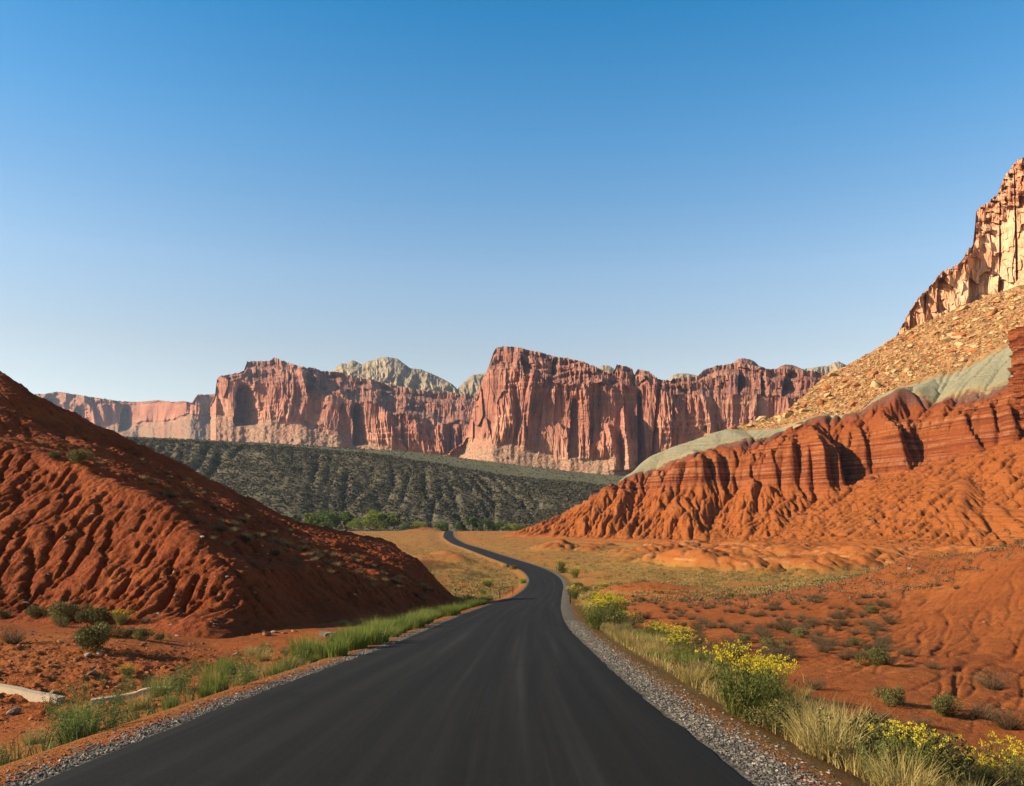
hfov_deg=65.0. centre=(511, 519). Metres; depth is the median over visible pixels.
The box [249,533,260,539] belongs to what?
olive shrub
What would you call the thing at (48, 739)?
roadside weed
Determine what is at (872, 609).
olive shrub
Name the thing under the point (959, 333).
boulder
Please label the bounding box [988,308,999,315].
boulder
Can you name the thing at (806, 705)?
grass clump
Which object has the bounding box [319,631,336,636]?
culvert headwall
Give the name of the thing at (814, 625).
brown shrub
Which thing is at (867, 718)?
olive shrub
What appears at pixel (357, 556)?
brown shrub
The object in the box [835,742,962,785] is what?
grass clump
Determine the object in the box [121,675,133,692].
roadside weed
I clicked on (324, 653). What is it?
grass clump
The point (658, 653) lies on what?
grass clump
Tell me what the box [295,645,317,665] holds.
roadside weed
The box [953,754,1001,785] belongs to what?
rabbitbrush
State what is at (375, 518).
cottonwood tree
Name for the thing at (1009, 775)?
flowering shrub
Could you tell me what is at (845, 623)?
brown shrub
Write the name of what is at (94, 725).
roadside weed
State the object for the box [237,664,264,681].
grass clump
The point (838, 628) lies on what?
brown shrub
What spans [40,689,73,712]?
roadside weed
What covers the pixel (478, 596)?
grass clump
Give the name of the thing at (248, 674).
roadside weed
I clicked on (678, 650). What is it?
rabbitbrush
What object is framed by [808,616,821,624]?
brown shrub
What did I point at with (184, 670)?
roadside weed
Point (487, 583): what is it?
rabbitbrush
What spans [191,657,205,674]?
roadside weed
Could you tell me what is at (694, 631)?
rabbitbrush
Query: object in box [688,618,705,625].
brown shrub
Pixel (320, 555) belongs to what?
brown shrub
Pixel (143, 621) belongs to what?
brown shrub
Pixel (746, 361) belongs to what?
sandstone dome
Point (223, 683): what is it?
grass clump
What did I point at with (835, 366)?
sandstone dome
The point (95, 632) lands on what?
olive shrub
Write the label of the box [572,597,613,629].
rabbitbrush
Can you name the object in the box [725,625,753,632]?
brown shrub
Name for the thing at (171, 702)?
grass clump
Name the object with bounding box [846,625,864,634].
brown shrub
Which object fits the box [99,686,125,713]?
roadside weed
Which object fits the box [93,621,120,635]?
olive shrub
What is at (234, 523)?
brown shrub
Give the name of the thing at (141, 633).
olive shrub
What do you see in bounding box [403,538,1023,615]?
flat scrub
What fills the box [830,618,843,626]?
brown shrub
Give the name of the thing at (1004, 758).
rabbitbrush
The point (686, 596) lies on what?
valley scrub
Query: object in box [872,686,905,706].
olive shrub
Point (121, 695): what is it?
roadside weed
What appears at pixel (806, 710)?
grass clump
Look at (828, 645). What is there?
brown shrub
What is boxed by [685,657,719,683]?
grass clump
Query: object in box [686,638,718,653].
brown shrub
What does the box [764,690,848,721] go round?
grass clump
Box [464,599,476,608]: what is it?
grass clump
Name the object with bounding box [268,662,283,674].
grass clump
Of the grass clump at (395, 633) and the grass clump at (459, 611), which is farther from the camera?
the grass clump at (459, 611)
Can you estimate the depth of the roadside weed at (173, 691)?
14.20 m
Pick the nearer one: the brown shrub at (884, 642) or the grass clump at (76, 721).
the grass clump at (76, 721)
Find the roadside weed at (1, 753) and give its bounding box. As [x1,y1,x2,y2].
[0,741,13,765]
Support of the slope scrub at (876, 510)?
on the badland hill at (962, 418)
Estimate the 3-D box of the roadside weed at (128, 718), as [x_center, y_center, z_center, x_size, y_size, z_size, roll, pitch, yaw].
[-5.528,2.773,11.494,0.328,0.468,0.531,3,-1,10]
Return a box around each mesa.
[210,357,476,455]
[444,346,827,475]
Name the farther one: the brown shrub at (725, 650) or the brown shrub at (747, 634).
the brown shrub at (747, 634)
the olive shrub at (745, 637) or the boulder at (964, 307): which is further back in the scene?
the boulder at (964, 307)
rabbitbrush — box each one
[108,608,133,624]
[118,663,141,677]
[480,578,493,587]
[557,559,569,569]
[566,584,582,598]
[569,566,581,577]
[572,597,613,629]
[584,590,627,624]
[607,597,631,611]
[636,621,665,638]
[654,623,689,643]
[657,630,707,664]
[667,626,696,644]
[695,639,799,720]
[731,654,816,715]
[732,655,785,678]
[734,656,794,689]
[867,719,951,777]
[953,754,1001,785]
[955,730,1023,785]
[992,745,1023,778]
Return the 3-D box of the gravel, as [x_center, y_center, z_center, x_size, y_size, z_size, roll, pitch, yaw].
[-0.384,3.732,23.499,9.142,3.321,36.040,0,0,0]
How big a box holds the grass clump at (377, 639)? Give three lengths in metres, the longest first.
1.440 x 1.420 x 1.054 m
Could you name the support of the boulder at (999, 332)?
on the badland hill at (962, 418)
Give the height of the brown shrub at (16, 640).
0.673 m
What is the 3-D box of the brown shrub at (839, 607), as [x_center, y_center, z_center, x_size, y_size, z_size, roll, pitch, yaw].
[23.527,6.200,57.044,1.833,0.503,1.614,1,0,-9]
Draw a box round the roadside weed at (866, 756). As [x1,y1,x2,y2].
[837,722,895,778]
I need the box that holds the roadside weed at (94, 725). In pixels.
[72,702,104,736]
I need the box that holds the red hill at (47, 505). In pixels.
[0,371,459,638]
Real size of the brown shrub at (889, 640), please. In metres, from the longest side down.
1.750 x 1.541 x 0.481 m
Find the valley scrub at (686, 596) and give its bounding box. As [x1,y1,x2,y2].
[357,531,962,601]
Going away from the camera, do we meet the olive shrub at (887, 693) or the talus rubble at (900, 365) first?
the olive shrub at (887, 693)
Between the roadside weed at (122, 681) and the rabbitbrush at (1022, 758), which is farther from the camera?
the roadside weed at (122, 681)
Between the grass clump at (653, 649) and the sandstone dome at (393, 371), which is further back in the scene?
the sandstone dome at (393, 371)
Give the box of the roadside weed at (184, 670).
[173,660,194,682]
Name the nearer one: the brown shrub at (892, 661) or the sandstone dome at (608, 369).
the brown shrub at (892, 661)
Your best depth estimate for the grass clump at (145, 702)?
13.89 m
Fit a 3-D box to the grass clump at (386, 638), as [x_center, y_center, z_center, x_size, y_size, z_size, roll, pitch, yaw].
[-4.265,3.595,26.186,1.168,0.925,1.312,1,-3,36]
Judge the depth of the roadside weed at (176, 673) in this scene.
17.09 m
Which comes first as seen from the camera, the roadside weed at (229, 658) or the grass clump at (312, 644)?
the roadside weed at (229, 658)
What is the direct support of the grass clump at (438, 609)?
on the ground
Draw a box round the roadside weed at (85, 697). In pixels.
[61,674,97,702]
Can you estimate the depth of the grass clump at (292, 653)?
24.06 m
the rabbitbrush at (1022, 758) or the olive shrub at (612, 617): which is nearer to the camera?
the rabbitbrush at (1022, 758)
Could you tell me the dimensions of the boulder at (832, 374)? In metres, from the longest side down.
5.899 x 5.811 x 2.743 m
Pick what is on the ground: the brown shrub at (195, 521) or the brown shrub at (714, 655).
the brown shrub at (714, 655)
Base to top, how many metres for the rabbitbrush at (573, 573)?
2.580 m
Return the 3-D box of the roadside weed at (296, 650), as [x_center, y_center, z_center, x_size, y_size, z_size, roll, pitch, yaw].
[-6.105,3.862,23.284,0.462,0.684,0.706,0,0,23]
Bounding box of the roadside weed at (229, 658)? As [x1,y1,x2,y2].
[221,653,237,666]
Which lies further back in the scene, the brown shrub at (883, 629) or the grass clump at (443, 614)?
the grass clump at (443, 614)
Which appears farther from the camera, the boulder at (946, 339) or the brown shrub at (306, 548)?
the boulder at (946, 339)
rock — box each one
[5,707,21,714]
[87,670,97,674]
[262,632,270,635]
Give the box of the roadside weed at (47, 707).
[44,700,64,719]
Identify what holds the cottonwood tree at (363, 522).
on the ground
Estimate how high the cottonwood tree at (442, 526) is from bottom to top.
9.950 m
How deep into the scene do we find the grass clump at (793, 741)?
9.78 m
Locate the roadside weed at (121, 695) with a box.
[112,687,136,704]
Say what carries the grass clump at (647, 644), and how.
on the ground
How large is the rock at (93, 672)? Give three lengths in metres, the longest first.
0.246 x 0.174 x 0.112 m
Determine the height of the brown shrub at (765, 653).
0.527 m
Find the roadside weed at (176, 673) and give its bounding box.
[160,667,191,688]
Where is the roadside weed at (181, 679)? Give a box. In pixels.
[172,669,192,692]
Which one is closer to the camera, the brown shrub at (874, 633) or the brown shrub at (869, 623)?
the brown shrub at (874, 633)
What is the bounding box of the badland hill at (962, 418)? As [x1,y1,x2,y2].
[500,284,1023,548]
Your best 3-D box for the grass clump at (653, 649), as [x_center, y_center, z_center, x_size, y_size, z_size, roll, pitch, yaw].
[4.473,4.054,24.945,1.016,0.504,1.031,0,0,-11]
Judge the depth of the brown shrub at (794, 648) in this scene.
29.47 m
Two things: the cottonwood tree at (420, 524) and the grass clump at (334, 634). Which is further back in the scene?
the cottonwood tree at (420, 524)
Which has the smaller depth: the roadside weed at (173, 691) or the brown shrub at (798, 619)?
the roadside weed at (173, 691)
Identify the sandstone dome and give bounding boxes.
[334,357,457,392]
[457,373,484,394]
[598,365,613,373]
[669,373,695,380]
[734,358,760,366]
[778,364,802,369]
[803,361,846,373]
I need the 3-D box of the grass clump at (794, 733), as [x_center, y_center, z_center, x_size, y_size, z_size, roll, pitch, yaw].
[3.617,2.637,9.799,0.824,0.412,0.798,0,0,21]
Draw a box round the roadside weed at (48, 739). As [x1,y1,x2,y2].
[40,731,57,747]
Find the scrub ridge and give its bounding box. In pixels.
[125,436,624,530]
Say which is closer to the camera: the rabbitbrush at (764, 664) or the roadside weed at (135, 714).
the roadside weed at (135, 714)
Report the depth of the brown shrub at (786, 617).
52.84 m
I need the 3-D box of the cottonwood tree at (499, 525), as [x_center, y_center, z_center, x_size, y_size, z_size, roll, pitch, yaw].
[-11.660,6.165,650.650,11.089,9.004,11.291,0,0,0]
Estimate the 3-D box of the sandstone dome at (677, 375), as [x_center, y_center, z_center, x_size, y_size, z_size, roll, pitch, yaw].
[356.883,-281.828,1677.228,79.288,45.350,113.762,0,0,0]
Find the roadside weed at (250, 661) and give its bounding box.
[236,652,262,673]
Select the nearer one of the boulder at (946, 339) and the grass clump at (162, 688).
the grass clump at (162, 688)
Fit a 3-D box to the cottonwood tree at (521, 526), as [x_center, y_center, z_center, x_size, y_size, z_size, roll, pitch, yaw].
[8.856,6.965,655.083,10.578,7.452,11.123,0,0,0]
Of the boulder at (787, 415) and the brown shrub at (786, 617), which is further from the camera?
the boulder at (787, 415)
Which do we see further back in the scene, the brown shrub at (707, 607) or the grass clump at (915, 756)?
the brown shrub at (707, 607)
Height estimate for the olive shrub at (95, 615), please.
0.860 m
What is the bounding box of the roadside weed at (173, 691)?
[164,680,186,701]
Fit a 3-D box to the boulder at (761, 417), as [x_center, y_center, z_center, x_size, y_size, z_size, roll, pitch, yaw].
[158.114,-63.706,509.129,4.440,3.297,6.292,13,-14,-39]
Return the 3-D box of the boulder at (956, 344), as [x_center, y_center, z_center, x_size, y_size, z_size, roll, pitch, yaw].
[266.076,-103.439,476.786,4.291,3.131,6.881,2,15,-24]
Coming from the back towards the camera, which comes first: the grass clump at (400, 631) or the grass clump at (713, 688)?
the grass clump at (400, 631)
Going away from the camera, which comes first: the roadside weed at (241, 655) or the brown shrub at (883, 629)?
the roadside weed at (241, 655)
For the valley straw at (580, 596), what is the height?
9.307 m
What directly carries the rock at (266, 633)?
on the ground
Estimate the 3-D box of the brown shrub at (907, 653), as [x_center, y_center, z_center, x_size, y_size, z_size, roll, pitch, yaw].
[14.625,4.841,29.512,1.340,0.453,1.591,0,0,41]
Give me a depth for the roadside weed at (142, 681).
18.85 m
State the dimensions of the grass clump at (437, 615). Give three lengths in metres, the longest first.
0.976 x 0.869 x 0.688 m
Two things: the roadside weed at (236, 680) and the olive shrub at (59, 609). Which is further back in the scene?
the olive shrub at (59, 609)
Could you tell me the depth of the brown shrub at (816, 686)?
20.66 m
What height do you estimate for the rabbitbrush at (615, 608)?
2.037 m
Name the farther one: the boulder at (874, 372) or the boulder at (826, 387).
the boulder at (826, 387)
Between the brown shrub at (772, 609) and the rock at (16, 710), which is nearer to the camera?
the rock at (16, 710)
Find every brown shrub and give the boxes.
[0,623,38,643]
[139,616,151,623]
[144,478,163,484]
[166,491,176,497]
[190,515,204,523]
[213,523,230,531]
[224,518,241,525]
[237,533,254,541]
[238,516,249,522]
[269,548,283,555]
[293,544,311,550]
[314,552,325,558]
[349,553,364,557]
[393,576,402,583]
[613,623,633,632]
[643,611,654,618]
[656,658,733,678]
[668,642,726,656]
[675,610,684,616]
[682,628,701,634]
[683,613,699,619]
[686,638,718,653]
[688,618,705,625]
[691,634,707,643]
[693,616,714,623]
[695,648,726,661]
[700,603,715,608]
[701,620,723,627]
[707,638,720,645]
[709,644,735,655]
[716,632,739,643]
[718,620,730,627]
[722,638,752,646]
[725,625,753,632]
[735,608,748,613]
[736,629,756,640]
[747,610,764,616]
[753,626,773,636]
[753,644,785,658]
[754,649,774,661]
[759,630,777,638]
[763,620,777,627]
[764,645,797,656]
[767,604,779,610]
[768,621,786,629]
[772,616,795,624]
[772,620,806,632]
[772,653,792,663]
[777,651,797,660]
[778,645,799,655]
[780,637,797,644]
[781,612,791,618]
[795,616,805,621]
[800,675,837,689]
[804,621,820,626]
[805,632,831,641]
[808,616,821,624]
[810,640,838,652]
[812,630,822,635]
[812,637,825,644]
[812,641,835,650]
[825,705,904,726]
[826,623,845,630]
[827,610,840,618]
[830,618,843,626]
[833,604,847,609]
[833,611,847,619]
[833,647,864,659]
[836,618,851,625]
[838,639,854,647]
[840,708,935,727]
[844,649,862,658]
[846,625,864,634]
[851,598,866,604]
[857,646,894,656]
[859,642,876,650]
[861,619,874,625]
[862,618,884,627]
[864,621,893,631]
[866,630,877,635]
[870,632,907,641]
[874,625,891,630]
[874,636,896,643]
[874,640,894,648]
[874,641,895,651]
[874,654,899,664]
[876,592,886,597]
[879,612,893,620]
[883,615,904,624]
[893,646,918,656]
[911,713,938,725]
[916,659,942,668]
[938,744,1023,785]
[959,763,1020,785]
[960,697,1002,719]
[965,667,1020,690]
[972,705,1023,730]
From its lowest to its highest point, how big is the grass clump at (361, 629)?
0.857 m
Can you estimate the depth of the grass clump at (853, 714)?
11.43 m
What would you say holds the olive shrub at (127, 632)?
on the ground
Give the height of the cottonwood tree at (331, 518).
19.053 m
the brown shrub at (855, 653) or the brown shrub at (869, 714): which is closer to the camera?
the brown shrub at (869, 714)
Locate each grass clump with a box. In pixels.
[8,721,49,745]
[50,699,109,733]
[52,705,105,742]
[56,698,100,718]
[117,688,160,710]
[145,674,170,686]
[148,672,175,697]
[159,690,181,709]
[188,665,224,685]
[196,654,229,677]
[197,682,215,697]
[198,669,232,692]
[216,657,239,675]
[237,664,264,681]
[242,645,259,655]
[251,645,276,661]
[252,661,280,675]
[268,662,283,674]
[279,655,306,667]
[281,656,298,667]
[285,632,316,658]
[293,634,322,660]
[298,638,326,655]
[307,653,319,662]
[311,643,333,659]
[319,634,360,657]
[325,625,344,641]
[332,623,368,651]
[333,627,355,642]
[345,623,376,644]
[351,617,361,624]
[352,612,388,645]
[366,617,396,641]
[368,618,393,631]
[377,614,397,629]
[390,628,399,637]
[392,625,403,634]
[393,612,415,623]
[393,621,408,633]
[394,613,414,630]
[404,611,428,628]
[418,608,435,622]
[431,605,443,615]
[431,610,439,619]
[440,605,451,616]
[443,602,458,616]
[451,603,461,613]
[453,601,466,610]
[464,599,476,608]
[476,592,488,598]
[601,622,616,632]
[603,624,619,633]
[609,629,639,642]
[622,629,645,648]
[634,640,655,653]
[638,634,673,647]
[639,640,661,650]
[641,632,666,644]
[648,643,665,654]
[650,649,664,658]
[661,652,672,663]
[669,662,711,686]
[675,649,699,667]
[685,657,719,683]
[688,657,717,676]
[694,649,713,663]
[698,651,715,664]
[699,678,724,695]
[757,695,885,767]
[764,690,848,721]
[769,701,857,747]
[772,689,803,707]
[777,695,836,715]
[784,680,820,699]
[785,721,822,742]
[790,697,867,733]
[791,699,830,724]
[792,698,912,749]
[826,707,874,730]
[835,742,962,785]
[837,740,905,776]
[839,742,883,767]
[847,733,950,777]
[862,758,905,784]
[886,754,946,783]
[907,769,959,785]
[931,773,962,785]
[935,769,1000,785]
[937,776,988,785]
[958,774,992,785]
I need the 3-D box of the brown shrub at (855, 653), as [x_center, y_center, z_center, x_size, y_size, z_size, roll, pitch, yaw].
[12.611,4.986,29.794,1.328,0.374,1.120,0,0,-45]
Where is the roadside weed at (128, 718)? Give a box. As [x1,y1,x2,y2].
[114,699,138,724]
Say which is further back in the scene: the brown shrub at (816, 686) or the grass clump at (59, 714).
the brown shrub at (816, 686)
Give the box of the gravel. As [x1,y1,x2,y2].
[0,620,853,785]
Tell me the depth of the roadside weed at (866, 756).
8.43 m
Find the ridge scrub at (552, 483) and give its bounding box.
[123,436,621,530]
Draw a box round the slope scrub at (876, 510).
[680,451,1023,546]
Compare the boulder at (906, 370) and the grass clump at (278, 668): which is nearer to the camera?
the grass clump at (278, 668)
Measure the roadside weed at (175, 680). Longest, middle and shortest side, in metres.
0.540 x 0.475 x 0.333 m
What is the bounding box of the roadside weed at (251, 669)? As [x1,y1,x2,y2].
[232,662,256,682]
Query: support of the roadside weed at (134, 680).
on the ground
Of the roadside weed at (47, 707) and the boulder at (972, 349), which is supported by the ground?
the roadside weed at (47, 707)
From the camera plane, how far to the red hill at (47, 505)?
44.58 m
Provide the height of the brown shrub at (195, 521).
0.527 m
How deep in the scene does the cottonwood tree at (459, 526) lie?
637.27 m
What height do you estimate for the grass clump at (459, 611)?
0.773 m
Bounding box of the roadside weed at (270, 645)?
[260,640,278,654]
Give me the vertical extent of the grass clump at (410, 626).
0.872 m
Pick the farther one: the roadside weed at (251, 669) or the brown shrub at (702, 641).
the brown shrub at (702, 641)
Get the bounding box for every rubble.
[0,630,321,742]
[738,289,1023,429]
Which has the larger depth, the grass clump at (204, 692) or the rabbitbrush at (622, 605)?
the rabbitbrush at (622, 605)
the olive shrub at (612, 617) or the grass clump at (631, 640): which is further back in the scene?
the olive shrub at (612, 617)
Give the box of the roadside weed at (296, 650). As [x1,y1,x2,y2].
[289,641,305,658]
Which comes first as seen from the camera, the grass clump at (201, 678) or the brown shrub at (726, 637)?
the grass clump at (201, 678)
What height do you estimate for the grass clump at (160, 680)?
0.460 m
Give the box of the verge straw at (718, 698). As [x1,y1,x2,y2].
[581,600,953,785]
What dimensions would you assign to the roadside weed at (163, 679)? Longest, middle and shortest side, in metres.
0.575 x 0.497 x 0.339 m
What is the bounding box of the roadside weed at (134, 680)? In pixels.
[122,673,136,690]
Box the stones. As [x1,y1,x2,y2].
[649,599,1023,759]
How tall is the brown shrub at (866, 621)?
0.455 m
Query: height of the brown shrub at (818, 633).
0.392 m
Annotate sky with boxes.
[0,0,1023,402]
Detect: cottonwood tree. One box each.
[292,514,301,521]
[303,512,318,524]
[315,509,347,529]
[340,511,353,530]
[345,518,372,530]
[363,509,398,530]
[383,513,400,530]
[401,521,412,528]
[412,521,427,526]
[431,520,448,530]
[454,521,464,530]
[466,517,478,530]
[478,519,491,529]
[491,521,503,530]
[503,523,516,530]
[517,524,526,529]
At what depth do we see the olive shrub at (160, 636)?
30.68 m
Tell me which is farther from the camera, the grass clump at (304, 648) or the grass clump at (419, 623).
the grass clump at (419, 623)
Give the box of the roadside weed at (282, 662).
[275,656,290,670]
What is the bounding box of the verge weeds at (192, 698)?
[0,606,467,765]
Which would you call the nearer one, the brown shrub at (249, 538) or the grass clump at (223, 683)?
the grass clump at (223, 683)
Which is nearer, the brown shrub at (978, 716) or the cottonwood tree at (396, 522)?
the brown shrub at (978, 716)
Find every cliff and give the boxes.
[34,392,214,439]
[896,157,1023,335]
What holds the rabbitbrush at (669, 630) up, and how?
on the ground
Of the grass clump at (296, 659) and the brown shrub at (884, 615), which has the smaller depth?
the grass clump at (296, 659)
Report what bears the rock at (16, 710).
on the ground
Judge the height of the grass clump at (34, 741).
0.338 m
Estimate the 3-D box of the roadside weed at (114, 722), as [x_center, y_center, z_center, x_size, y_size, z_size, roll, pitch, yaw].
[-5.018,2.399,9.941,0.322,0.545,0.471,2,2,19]
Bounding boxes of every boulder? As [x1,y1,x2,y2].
[755,416,766,420]
[782,412,791,417]
[793,424,802,428]
[799,408,813,411]
[822,385,830,390]
[828,372,836,377]
[840,384,850,388]
[842,376,855,382]
[852,382,860,386]
[867,370,877,374]
[870,381,880,387]
[886,365,894,369]
[903,368,912,373]
[942,337,953,342]
[951,332,965,336]
[951,335,964,338]
[954,342,965,346]
[956,305,970,311]
[966,348,978,351]
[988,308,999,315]
[994,330,1004,333]
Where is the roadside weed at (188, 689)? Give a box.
[176,677,199,694]
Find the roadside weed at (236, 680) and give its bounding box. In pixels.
[227,662,245,684]
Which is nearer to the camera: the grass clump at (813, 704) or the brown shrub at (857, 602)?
the grass clump at (813, 704)
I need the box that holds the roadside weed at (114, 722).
[95,692,127,730]
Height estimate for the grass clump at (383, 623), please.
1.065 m
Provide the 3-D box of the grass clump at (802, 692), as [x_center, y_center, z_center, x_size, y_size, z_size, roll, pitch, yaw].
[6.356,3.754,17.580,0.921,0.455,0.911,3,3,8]
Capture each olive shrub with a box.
[0,610,10,617]
[24,605,49,618]
[43,601,88,622]
[47,450,61,459]
[47,622,113,650]
[53,616,69,626]
[66,449,94,463]
[74,606,109,624]
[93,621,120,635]
[114,626,135,637]
[133,627,154,640]
[153,633,164,639]
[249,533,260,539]
[558,567,567,572]
[572,582,583,587]
[578,586,588,591]
[601,610,644,627]
[722,593,734,598]
[724,643,750,657]
[737,634,749,641]
[739,699,805,736]
[760,636,786,646]
[788,627,809,637]
[840,710,969,782]
[849,636,863,645]
[854,647,890,665]
[863,718,975,775]
[864,606,879,613]
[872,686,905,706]
[931,692,963,716]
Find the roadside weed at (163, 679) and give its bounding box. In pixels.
[151,673,172,683]
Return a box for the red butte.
[1006,326,1023,433]
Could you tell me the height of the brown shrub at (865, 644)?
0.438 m
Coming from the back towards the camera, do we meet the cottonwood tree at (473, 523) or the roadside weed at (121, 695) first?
the cottonwood tree at (473, 523)
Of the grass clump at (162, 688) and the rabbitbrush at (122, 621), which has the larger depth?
the rabbitbrush at (122, 621)
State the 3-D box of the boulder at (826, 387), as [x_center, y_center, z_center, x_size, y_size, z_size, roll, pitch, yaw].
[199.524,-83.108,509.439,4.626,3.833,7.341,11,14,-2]
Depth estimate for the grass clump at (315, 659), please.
20.94 m
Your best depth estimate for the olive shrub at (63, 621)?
33.26 m
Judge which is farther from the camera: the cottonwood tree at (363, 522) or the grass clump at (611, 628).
the cottonwood tree at (363, 522)
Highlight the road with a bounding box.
[31,531,754,785]
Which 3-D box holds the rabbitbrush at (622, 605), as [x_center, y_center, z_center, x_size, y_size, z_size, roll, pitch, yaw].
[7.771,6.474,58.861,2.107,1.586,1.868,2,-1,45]
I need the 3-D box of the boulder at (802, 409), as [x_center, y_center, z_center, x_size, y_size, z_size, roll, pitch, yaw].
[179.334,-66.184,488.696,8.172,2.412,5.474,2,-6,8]
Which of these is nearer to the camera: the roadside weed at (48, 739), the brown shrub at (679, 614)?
the roadside weed at (48, 739)
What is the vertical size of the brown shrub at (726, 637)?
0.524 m
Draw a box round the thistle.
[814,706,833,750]
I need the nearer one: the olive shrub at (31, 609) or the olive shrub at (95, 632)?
the olive shrub at (95, 632)
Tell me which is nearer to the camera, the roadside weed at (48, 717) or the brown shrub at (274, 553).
the roadside weed at (48, 717)
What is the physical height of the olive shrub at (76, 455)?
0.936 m
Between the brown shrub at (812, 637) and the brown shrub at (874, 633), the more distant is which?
the brown shrub at (874, 633)
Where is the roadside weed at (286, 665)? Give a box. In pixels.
[285,659,291,670]
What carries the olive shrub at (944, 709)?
on the ground
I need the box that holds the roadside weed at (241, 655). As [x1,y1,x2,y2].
[233,649,245,660]
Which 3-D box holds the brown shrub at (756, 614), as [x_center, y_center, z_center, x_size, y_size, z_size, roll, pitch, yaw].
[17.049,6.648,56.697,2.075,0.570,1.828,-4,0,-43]
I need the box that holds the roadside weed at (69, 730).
[46,702,97,742]
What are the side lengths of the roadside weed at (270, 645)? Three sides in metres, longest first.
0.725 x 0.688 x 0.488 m
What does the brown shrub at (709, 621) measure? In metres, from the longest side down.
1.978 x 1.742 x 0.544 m
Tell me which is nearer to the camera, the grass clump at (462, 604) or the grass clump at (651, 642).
the grass clump at (651, 642)
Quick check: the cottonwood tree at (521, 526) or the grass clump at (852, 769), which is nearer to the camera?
the grass clump at (852, 769)
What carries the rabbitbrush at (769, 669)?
on the ground
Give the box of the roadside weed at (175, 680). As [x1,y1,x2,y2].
[164,673,186,691]
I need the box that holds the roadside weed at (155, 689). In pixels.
[136,681,162,700]
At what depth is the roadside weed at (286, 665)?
17.85 m
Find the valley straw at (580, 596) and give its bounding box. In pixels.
[356,530,963,601]
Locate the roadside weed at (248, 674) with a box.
[242,664,260,682]
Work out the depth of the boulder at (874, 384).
475.69 m
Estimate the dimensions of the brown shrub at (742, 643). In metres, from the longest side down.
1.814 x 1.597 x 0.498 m
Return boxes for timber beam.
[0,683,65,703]
[89,686,173,705]
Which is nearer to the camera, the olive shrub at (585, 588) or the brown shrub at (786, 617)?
the brown shrub at (786, 617)
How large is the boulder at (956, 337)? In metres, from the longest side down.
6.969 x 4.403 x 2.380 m
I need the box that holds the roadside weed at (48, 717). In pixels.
[45,699,91,741]
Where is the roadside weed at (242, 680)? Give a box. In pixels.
[234,656,264,686]
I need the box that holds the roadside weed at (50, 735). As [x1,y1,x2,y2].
[43,710,86,748]
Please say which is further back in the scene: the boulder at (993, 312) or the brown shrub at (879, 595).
the boulder at (993, 312)
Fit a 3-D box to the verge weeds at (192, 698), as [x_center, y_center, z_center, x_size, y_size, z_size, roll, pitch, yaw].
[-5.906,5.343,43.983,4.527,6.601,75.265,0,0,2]
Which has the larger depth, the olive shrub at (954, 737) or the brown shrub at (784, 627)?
the brown shrub at (784, 627)
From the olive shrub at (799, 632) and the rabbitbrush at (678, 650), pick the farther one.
the olive shrub at (799, 632)
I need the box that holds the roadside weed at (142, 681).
[135,672,150,686]
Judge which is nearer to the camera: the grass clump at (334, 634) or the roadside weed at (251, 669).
the roadside weed at (251, 669)
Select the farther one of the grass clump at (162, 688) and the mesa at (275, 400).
the mesa at (275, 400)
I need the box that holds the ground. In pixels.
[0,526,1023,785]
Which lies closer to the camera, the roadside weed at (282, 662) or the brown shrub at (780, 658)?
the roadside weed at (282, 662)
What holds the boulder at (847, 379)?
on the badland hill at (962, 418)
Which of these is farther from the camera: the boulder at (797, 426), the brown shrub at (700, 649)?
the boulder at (797, 426)
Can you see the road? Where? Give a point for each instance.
(526, 686)
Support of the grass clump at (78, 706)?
on the ground
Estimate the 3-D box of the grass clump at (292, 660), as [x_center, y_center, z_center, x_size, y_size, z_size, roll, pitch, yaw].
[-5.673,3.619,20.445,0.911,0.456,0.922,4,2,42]
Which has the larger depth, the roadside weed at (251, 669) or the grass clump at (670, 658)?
the grass clump at (670, 658)
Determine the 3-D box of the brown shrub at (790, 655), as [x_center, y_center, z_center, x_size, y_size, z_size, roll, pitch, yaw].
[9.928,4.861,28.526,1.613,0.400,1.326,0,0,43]
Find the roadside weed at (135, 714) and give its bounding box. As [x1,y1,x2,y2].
[132,708,143,719]
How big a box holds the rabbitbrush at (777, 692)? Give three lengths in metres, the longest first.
1.370 x 1.214 x 1.031 m
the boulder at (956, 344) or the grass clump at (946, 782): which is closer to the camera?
the grass clump at (946, 782)
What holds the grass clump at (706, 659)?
on the ground
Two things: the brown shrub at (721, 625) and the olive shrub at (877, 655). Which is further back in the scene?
the brown shrub at (721, 625)
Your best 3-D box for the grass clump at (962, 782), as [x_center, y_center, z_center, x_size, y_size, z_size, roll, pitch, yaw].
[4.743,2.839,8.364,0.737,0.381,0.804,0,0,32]
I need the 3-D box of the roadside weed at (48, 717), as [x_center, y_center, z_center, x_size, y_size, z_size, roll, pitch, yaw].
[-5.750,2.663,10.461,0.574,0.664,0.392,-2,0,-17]
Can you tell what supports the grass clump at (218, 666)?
on the ground
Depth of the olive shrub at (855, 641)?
35.41 m
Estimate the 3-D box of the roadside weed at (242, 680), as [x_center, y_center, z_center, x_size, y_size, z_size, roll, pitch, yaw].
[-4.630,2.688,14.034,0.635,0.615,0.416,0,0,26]

